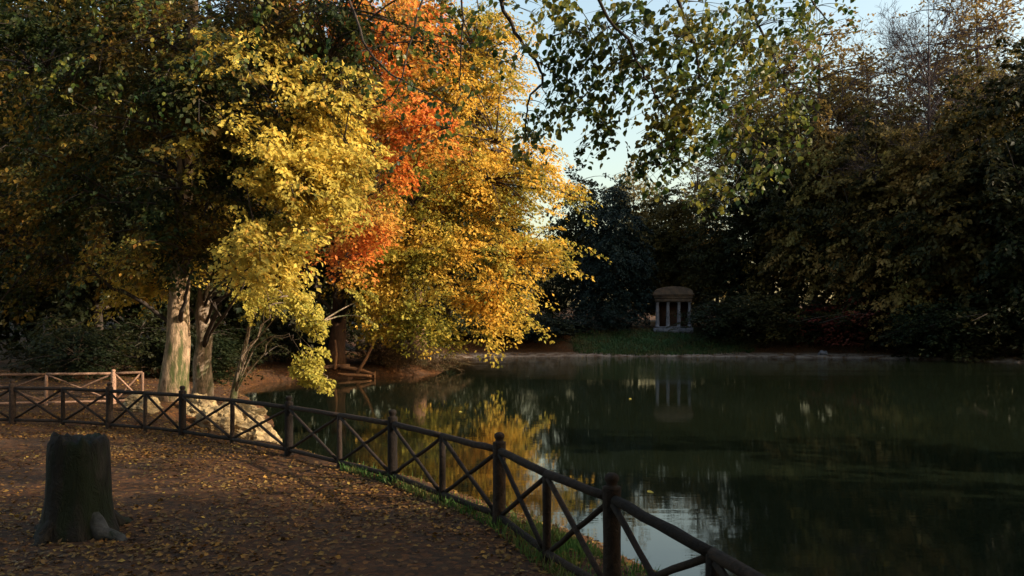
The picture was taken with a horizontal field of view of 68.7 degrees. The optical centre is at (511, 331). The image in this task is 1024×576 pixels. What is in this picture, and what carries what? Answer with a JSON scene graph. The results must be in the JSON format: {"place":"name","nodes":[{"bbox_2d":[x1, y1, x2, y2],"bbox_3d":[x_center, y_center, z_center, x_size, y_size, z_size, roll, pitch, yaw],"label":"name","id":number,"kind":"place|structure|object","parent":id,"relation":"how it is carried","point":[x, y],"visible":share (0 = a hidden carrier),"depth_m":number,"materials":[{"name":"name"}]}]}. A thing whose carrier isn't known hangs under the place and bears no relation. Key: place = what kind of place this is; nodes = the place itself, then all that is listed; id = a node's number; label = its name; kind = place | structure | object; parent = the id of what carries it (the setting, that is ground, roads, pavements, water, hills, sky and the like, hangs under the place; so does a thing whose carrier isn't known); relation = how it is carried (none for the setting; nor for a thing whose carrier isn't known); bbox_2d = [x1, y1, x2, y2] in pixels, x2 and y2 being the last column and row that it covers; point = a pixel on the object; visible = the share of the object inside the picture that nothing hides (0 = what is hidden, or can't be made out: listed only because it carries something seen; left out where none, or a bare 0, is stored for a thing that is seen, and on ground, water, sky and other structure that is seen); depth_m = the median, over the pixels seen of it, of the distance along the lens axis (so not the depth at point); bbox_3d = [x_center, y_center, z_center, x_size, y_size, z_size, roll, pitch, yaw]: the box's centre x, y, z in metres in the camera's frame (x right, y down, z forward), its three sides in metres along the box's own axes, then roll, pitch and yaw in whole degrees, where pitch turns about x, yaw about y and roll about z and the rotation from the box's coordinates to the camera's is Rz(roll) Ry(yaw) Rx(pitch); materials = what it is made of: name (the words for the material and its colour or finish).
{"place":"outdoors","nodes":[
{"label":"outdoors","id":0,"kind":"place"},
{"bbox_2d":[0,304,1023,575],"bbox_3d":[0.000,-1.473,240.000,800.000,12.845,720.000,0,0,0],"label":"ground","id":1,"kind":"structure","parent":0,"point":[422,558],"depth_m":7.70,"materials":[{"name":"brown soil"}]},
{"bbox_2d":[0,56,60,363],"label":"broadleaf tree","id":2,"kind":"object","parent":1,"relation":"on","point":[6,332],"visible":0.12,"depth_m":34.32,"materials":[{"name":"green plant"}]},
{"bbox_2d":[0,0,124,360],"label":"oval tree","id":3,"kind":"object","parent":1,"relation":"on","point":[12,47],"visible":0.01,"depth_m":39.45,"materials":[{"name":"green plant"}]},
{"bbox_2d":[0,369,143,405],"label":"wooden fence","id":4,"kind":"object","parent":1,"relation":"on","point":[113,374],"visible":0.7,"depth_m":17.83,"materials":[{"name":"brown wood"}]},
{"bbox_2d":[2,0,149,332],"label":"broadleaf tree","id":5,"kind":"object","parent":1,"relation":"on","point":[110,324],"depth_m":56.75,"materials":[{"name":"green plant"}]},
{"bbox_2d":[0,301,155,381],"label":"shrub","id":6,"kind":"object","parent":1,"relation":"on","point":[62,361],"visible":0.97,"depth_m":26.95,"materials":[{"name":"green plant"}]},
{"bbox_2d":[32,431,133,546],"bbox_3d":[-3.769,1.415,6.531,0.993,1.090,0.861,0,0,-17],"label":"tree stump","id":7,"kind":"object","parent":1,"relation":"on","point":[78,505],"visible":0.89,"depth_m":6.34,"materials":[{"name":"brown wood"}]},
{"bbox_2d":[0,0,214,370],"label":"broadleaf tree","id":8,"kind":"object","parent":1,"relation":"on","point":[86,296],"visible":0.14,"depth_m":31.41,"materials":[{"name":"green plant"}]},
{"bbox_2d":[18,302,249,380],"bbox_3d":[-15.411,0.527,30.861,7.966,3.477,6.907,0,0,-43],"label":"shrub","id":9,"kind":"object","parent":1,"relation":"on","point":[155,332],"visible":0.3,"depth_m":30.60,"materials":[{"name":"green plant"}]},
{"bbox_2d":[120,394,163,413],"bbox_3d":[-8.190,1.588,16.602,0.869,0.436,0.908,0,0,3],"label":"boulder","id":10,"kind":"object","parent":1,"relation":"on","point":[138,405],"visible":0.6,"depth_m":16.35,"materials":[{"name":"beige stone"}]},
{"bbox_2d":[56,0,258,348],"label":"oval tree","id":11,"kind":"object","parent":1,"relation":"on","point":[193,305],"depth_m":44.96,"materials":[{"name":"green plant"}]},
{"bbox_2d":[178,393,217,416],"bbox_3d":[-7.575,1.762,18.032,1.001,0.568,0.992,0,0,-28],"label":"boulder","id":12,"kind":"object","parent":1,"relation":"on","point":[201,404],"visible":0.27,"depth_m":17.70,"materials":[{"name":"beige stone"}]},
{"bbox_2d":[104,28,315,369],"bbox_3d":[-15.671,-7.314,40.199,11.561,19.171,13.024,0,0,11],"label":"broadleaf tree","id":13,"kind":"object","parent":1,"relation":"on","point":[237,309],"visible":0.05,"depth_m":38.69,"materials":[{"name":"green plant"}]},
{"bbox_2d":[131,311,292,385],"bbox_3d":[-13.329,0.772,32.977,8.102,3.536,7.025,0,0,39],"label":"shrub","id":14,"kind":"object","parent":1,"relation":"on","point":[222,368],"visible":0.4,"depth_m":31.63,"materials":[{"name":"green plant"}]},
{"bbox_2d":[195,402,245,434],"bbox_3d":[-6.809,1.989,17.443,1.365,0.821,1.173,0,0,31],"label":"boulder","id":15,"kind":"object","parent":1,"relation":"on","point":[221,418],"visible":0.37,"depth_m":16.98,"materials":[{"name":"beige stone"}]},
{"bbox_2d":[70,1,395,395],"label":"beech tree","id":16,"kind":"object","parent":1,"relation":"on","point":[321,173],"visible":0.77,"depth_m":15.49,"materials":[{"name":"yellow plant"}]},
{"bbox_2d":[0,0,473,401],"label":"beech tree","id":17,"kind":"object","parent":1,"relation":"on","point":[57,198],"visible":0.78,"depth_m":17.12,"materials":[{"name":"green plant"}]},
{"bbox_2d":[237,403,266,418],"bbox_3d":[-7.253,2.148,20.016,1.389,0.499,0.788,0,0,-12],"label":"boulder","id":18,"kind":"object","parent":1,"relation":"on","point":[254,410],"visible":0.2,"depth_m":19.95,"materials":[{"name":"beige stone"}]},
{"bbox_2d":[235,412,279,443],"bbox_3d":[-6.077,2.390,17.617,1.231,0.939,1.232,0,0,16],"label":"boulder","id":19,"kind":"object","parent":1,"relation":"on","point":[257,433],"visible":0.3,"depth_m":17.26,"materials":[{"name":"beige stone"}]},
{"bbox_2d":[167,2,377,355],"bbox_3d":[-17.756,-11.363,52.480,16.260,26.999,12.888,0,0,18],"label":"oval tree","id":20,"kind":"object","parent":1,"relation":"on","point":[319,267],"visible":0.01,"depth_m":51.69,"materials":[{"name":"green plant"}]},
{"bbox_2d":[222,312,351,363],"bbox_3d":[-14.621,0.339,45.164,7.811,3.932,9.009,0,0,32],"label":"shrub","id":21,"kind":"object","parent":1,"relation":"on","point":[292,347],"visible":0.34,"depth_m":44.84,"materials":[{"name":"green plant"}]},
{"bbox_2d":[228,282,378,398],"bbox_3d":[-5.994,0.537,20.031,4.632,3.702,2.414,0,0,23],"label":"young tree","id":22,"kind":"object","parent":1,"relation":"on","point":[310,372],"visible":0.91,"depth_m":19.50,"materials":[{"name":"yellow plant"}]},
{"bbox_2d":[263,307,384,357],"bbox_3d":[-13.828,0.192,51.837,7.991,4.023,9.216,0,0,17],"label":"shrub","id":23,"kind":"object","parent":1,"relation":"on","point":[349,338],"visible":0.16,"depth_m":52.50,"materials":[{"name":"green plant"}]},
{"bbox_2d":[256,1,407,353],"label":"broadleaf tree","id":24,"kind":"object","parent":1,"relation":"on","point":[318,302],"visible":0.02,"depth_m":57.68,"materials":[{"name":"green plant"}]},
{"bbox_2d":[320,332,378,377],"bbox_3d":[-9.599,1.375,43.770,3.699,2.721,0.590,0,0,0],"label":"fallen log","id":25,"kind":"object","parent":1,"relation":"on","point":[335,365],"visible":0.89,"depth_m":43.65,"materials":[{"name":"orange wood"}]},
{"bbox_2d":[269,0,478,364],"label":"maple tree","id":26,"kind":"object","parent":1,"relation":"on","point":[340,255],"visible":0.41,"depth_m":35.28,"materials":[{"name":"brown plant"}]},
{"bbox_2d":[287,62,463,351],"bbox_3d":[-12.771,-12.329,63.609,17.632,29.239,19.864,0,0,-32],"label":"broadleaf tree","id":27,"kind":"object","parent":1,"relation":"on","point":[350,319],"visible":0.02,"depth_m":61.60,"materials":[{"name":"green plant"}]},
{"bbox_2d":[345,336,417,369],"bbox_3d":[-7.923,1.137,46.221,4.794,2.575,4.156,0,0,16],"label":"shrub","id":28,"kind":"object","parent":1,"relation":"on","point":[377,353],"visible":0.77,"depth_m":45.46,"materials":[{"name":"green plant"}]},
{"bbox_2d":[0,379,764,575],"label":"wooden fence","id":29,"kind":"object","parent":1,"relation":"on","point":[713,559],"visible":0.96,"depth_m":7.05,"materials":[{"name":"brown wood"}]},
{"bbox_2d":[319,51,493,354],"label":"broadleaf tree","id":30,"kind":"object","parent":1,"relation":"on","point":[456,320],"visible":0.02,"depth_m":65.26,"materials":[{"name":"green plant"}]},
{"bbox_2d":[379,334,443,367],"bbox_3d":[-6.506,1.254,47.737,4.367,2.345,5.036,0,0,-16],"label":"shrub","id":31,"kind":"object","parent":1,"relation":"on","point":[416,359],"visible":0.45,"depth_m":47.11,"materials":[{"name":"green plant"}]},
{"bbox_2d":[380,313,483,345],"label":"shrub","id":32,"kind":"object","parent":1,"relation":"on","point":[454,328],"visible":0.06,"depth_m":82.80,"materials":[{"name":"green plant"}]},
{"bbox_2d":[8,0,857,221],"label":"lime tree","id":33,"kind":"object","parent":1,"relation":"on","point":[667,125],"visible":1,"depth_m":7.07,"materials":[{"name":"green plant"}]},
{"bbox_2d":[409,346,474,372],"bbox_3d":[-4.950,1.794,49.518,3.956,1.992,4.563,0,0,24],"label":"shrub","id":34,"kind":"object","parent":1,"relation":"on","point":[438,362],"visible":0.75,"depth_m":49.53,"materials":[{"name":"green plant"}]},
{"bbox_2d":[400,80,517,334],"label":"oval tree","id":35,"kind":"object","parent":1,"relation":"on","point":[484,241],"visible":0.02,"depth_m":84.33,"materials":[{"name":"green plant"}]},
{"bbox_2d":[309,0,611,367],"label":"beech tree","id":36,"kind":"object","parent":1,"relation":"on","point":[418,258],"visible":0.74,"depth_m":42.44,"materials":[{"name":"yellow plant"}]},
{"bbox_2d":[444,309,538,343],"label":"shrub","id":37,"kind":"object","parent":1,"relation":"on","point":[472,337],"visible":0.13,"depth_m":84.99,"materials":[{"name":"green plant"}]},
{"bbox_2d":[446,105,543,328],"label":"broadleaf tree","id":38,"kind":"object","parent":1,"relation":"on","point":[518,231],"visible":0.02,"depth_m":88.03,"materials":[{"name":"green plant"}]},
{"bbox_2d":[339,458,670,575],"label":"grass","id":39,"kind":"structure","parent":1,"relation":"on","point":[572,542],"depth_m":6.32,"materials":[{"name":"plant"}]},
{"bbox_2d":[467,203,549,315],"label":"broadleaf tree","id":40,"kind":"object","parent":1,"relation":"on","point":[534,285],"visible":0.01,"depth_m":94.58,"materials":[{"name":"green plant"}]},
{"bbox_2d":[0,327,1019,575],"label":"fallen leaves","id":41,"kind":"object","parent":1,"relation":"on","point":[198,527],"visible":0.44,"depth_m":7.45,"materials":[{"name":"brown plant"}]},
{"bbox_2d":[461,300,586,343],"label":"shrub","id":42,"kind":"object","parent":1,"relation":"on","point":[571,327],"visible":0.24,"depth_m":85.24,"materials":[{"name":"green plant"}]},
{"bbox_2d":[491,311,582,343],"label":"shrub","id":43,"kind":"object","parent":1,"relation":"on","point":[529,334],"visible":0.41,"depth_m":84.72,"materials":[{"name":"green plant"}]},
{"bbox_2d":[523,258,576,317],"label":"broadleaf tree","id":44,"kind":"object","parent":1,"relation":"on","point":[557,288],"visible":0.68,"depth_m":98.59,"materials":[{"name":"green plant"}]},
{"bbox_2d":[535,308,613,335],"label":"shrub","id":45,"kind":"object","parent":1,"relation":"on","point":[576,320],"visible":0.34,"depth_m":89.67,"materials":[{"name":"green plant"}]},
{"bbox_2d":[533,154,632,316],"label":"broadleaf tree","id":46,"kind":"object","parent":1,"relation":"on","point":[575,216],"visible":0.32,"depth_m":110.09,"materials":[{"name":"green plant"}]},
{"bbox_2d":[566,302,645,331],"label":"shrub","id":47,"kind":"object","parent":1,"relation":"on","point":[612,322],"visible":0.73,"depth_m":91.44,"materials":[{"name":"green plant"}]},
{"bbox_2d":[562,183,660,330],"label":"evergreen tree","id":48,"kind":"object","parent":1,"relation":"on","point":[617,281],"visible":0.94,"depth_m":95.09,"materials":[{"name":"green plant"}]},
{"bbox_2d":[601,151,668,320],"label":"broadleaf tree","id":49,"kind":"object","parent":1,"relation":"on","point":[638,187],"visible":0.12,"depth_m":115.79,"materials":[{"name":"green plant"}]},
{"bbox_2d":[625,174,697,315],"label":"broadleaf tree","id":50,"kind":"object","parent":1,"relation":"on","point":[652,204],"visible":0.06,"depth_m":113.96,"materials":[{"name":"green plant"}]},
{"bbox_2d":[570,327,759,355],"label":"grass","id":51,"kind":"structure","parent":1,"relation":"on","point":[684,350],"depth_m":86.47,"materials":[{"name":"green plant"}]},
{"bbox_2d":[635,187,708,315],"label":"oval tree","id":52,"kind":"object","parent":1,"relation":"on","point":[669,247],"visible":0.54,"depth_m":104.92,"materials":[{"name":"green plant"}]},
{"bbox_2d":[652,286,694,333],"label":"temple","id":53,"kind":"structure","parent":1,"relation":"on","point":[669,299],"depth_m":90.53,"materials":[{"name":"stone"}]},
{"bbox_2d":[654,301,714,325],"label":"shrub","id":54,"kind":"object","parent":1,"relation":"on","point":[697,324],"visible":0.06,"depth_m":97.85,"materials":[{"name":"green plant"}]},
{"bbox_2d":[653,181,749,311],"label":"oval tree","id":55,"kind":"object","parent":1,"relation":"on","point":[694,204],"visible":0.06,"depth_m":112.27,"materials":[{"name":"green plant"}]},
{"bbox_2d":[669,174,751,323],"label":"broadleaf tree","id":56,"kind":"object","parent":1,"relation":"on","point":[706,258],"visible":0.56,"depth_m":95.13,"materials":[{"name":"green plant"}]},
{"bbox_2d":[665,286,773,342],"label":"shrub","id":57,"kind":"object","parent":1,"relation":"on","point":[714,329],"visible":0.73,"depth_m":84.76,"materials":[{"name":"green plant"}]},
{"bbox_2d":[704,136,803,314],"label":"oval tree","id":58,"kind":"object","parent":1,"relation":"on","point":[737,222],"visible":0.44,"depth_m":90.72,"materials":[{"name":"green plant"}]},
{"bbox_2d":[677,32,839,291],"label":"sparse tree","id":59,"kind":"object","parent":1,"relation":"on","point":[721,159],"visible":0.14,"depth_m":103.50,"materials":[{"name":"green plant"}]},
{"bbox_2d":[705,277,831,343],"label":"shrub","id":60,"kind":"object","parent":1,"relation":"on","point":[764,308],"visible":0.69,"depth_m":82.51,"materials":[{"name":"green plant"}]},
{"bbox_2d":[727,286,860,347],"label":"shrub","id":61,"kind":"object","parent":1,"relation":"on","point":[794,321],"visible":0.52,"depth_m":82.14,"materials":[{"name":"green plant"}]},
{"bbox_2d":[725,81,869,325],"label":"broadleaf tree","id":62,"kind":"object","parent":1,"relation":"on","point":[776,207],"visible":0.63,"depth_m":85.34,"materials":[{"name":"green plant"}]},
{"bbox_2d":[694,6,909,310],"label":"sparse tree","id":63,"kind":"object","parent":1,"relation":"on","point":[831,83],"visible":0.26,"depth_m":97.00,"materials":[{"name":"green plant"}]},
{"bbox_2d":[818,350,827,354],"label":"boulder","id":64,"kind":"object","parent":1,"relation":"on","point":[821,352],"visible":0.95,"depth_m":78.76,"materials":[{"name":"stone"}]},
{"bbox_2d":[774,300,889,342],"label":"shrub","id":65,"kind":"object","parent":1,"relation":"on","point":[819,322],"visible":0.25,"depth_m":82.13,"materials":[{"name":"green plant"}]},
{"bbox_2d":[761,99,905,338],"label":"broadleaf tree","id":66,"kind":"object","parent":1,"relation":"on","point":[819,278],"visible":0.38,"depth_m":82.17,"materials":[{"name":"green plant"}]},
{"bbox_2d":[780,279,957,350],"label":"shrub","id":67,"kind":"object","parent":1,"relation":"on","point":[831,321],"visible":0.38,"depth_m":79.38,"materials":[{"name":"green plant"}]},
{"bbox_2d":[796,20,949,185],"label":"sparse tree","id":68,"kind":"object","parent":1,"relation":"on","point":[846,109],"visible":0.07,"depth_m":94.33,"materials":[{"name":"brown plant"}]},
{"bbox_2d":[813,100,937,348],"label":"oval tree","id":69,"kind":"object","parent":1,"relation":"on","point":[872,193],"visible":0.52,"depth_m":77.97,"materials":[{"name":"green plant"}]},
{"bbox_2d":[832,64,948,200],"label":"sparse tree","id":70,"kind":"object","parent":1,"relation":"on","point":[881,118],"visible":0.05,"depth_m":90.07,"materials":[{"name":"green plant"}]},
{"bbox_2d":[829,283,978,359],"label":"shrub","id":71,"kind":"object","parent":1,"relation":"on","point":[911,342],"visible":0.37,"depth_m":73.47,"materials":[{"name":"green plant"}]},
{"bbox_2d":[786,0,1023,225],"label":"bare tree","id":72,"kind":"object","parent":1,"relation":"on","point":[929,84],"visible":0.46,"depth_m":82.27,"materials":[{"name":"brown plant"}]},
{"bbox_2d":[826,101,1010,351],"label":"broadleaf tree","id":73,"kind":"object","parent":1,"relation":"on","point":[906,288],"visible":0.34,"depth_m":74.11,"materials":[{"name":"green plant"}]},
{"bbox_2d":[867,49,1023,351],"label":"broadleaf tree","id":74,"kind":"object","parent":1,"relation":"on","point":[961,254],"visible":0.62,"depth_m":70.11,"materials":[{"name":"green plant"}]},
{"bbox_2d":[872,287,1023,362],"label":"shrub","id":75,"kind":"object","parent":1,"relation":"on","point":[937,314],"visible":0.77,"depth_m":68.28,"materials":[{"name":"green plant"}]},
{"bbox_2d":[874,273,1023,360],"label":"shrub","id":76,"kind":"object","parent":1,"relation":"on","point":[1018,337],"visible":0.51,"depth_m":67.82,"materials":[{"name":"green plant"}]},
{"bbox_2d":[880,0,1023,186],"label":"sparse tree","id":77,"kind":"object","parent":1,"relation":"on","point":[968,18],"visible":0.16,"depth_m":87.25,"materials":[{"name":"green plant"}]},
{"bbox_2d":[946,36,1023,358],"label":"oval tree","id":78,"kind":"object","parent":1,"relation":"on","point":[1005,179],"visible":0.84,"depth_m":66.08,"materials":[{"name":"green plant"}]},
{"bbox_2d":[13,0,1023,307],"label":"sky","id":79,"kind":"structure","parent":0,"point":[616,164],"materials":[{"name":"white"}]},
{"bbox_2d":[238,356,1023,575],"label":"water","id":80,"kind":"structure","parent":0,"point":[784,466],"depth_m":18.01,"materials":[{"name":"green liquid"}]}
]}

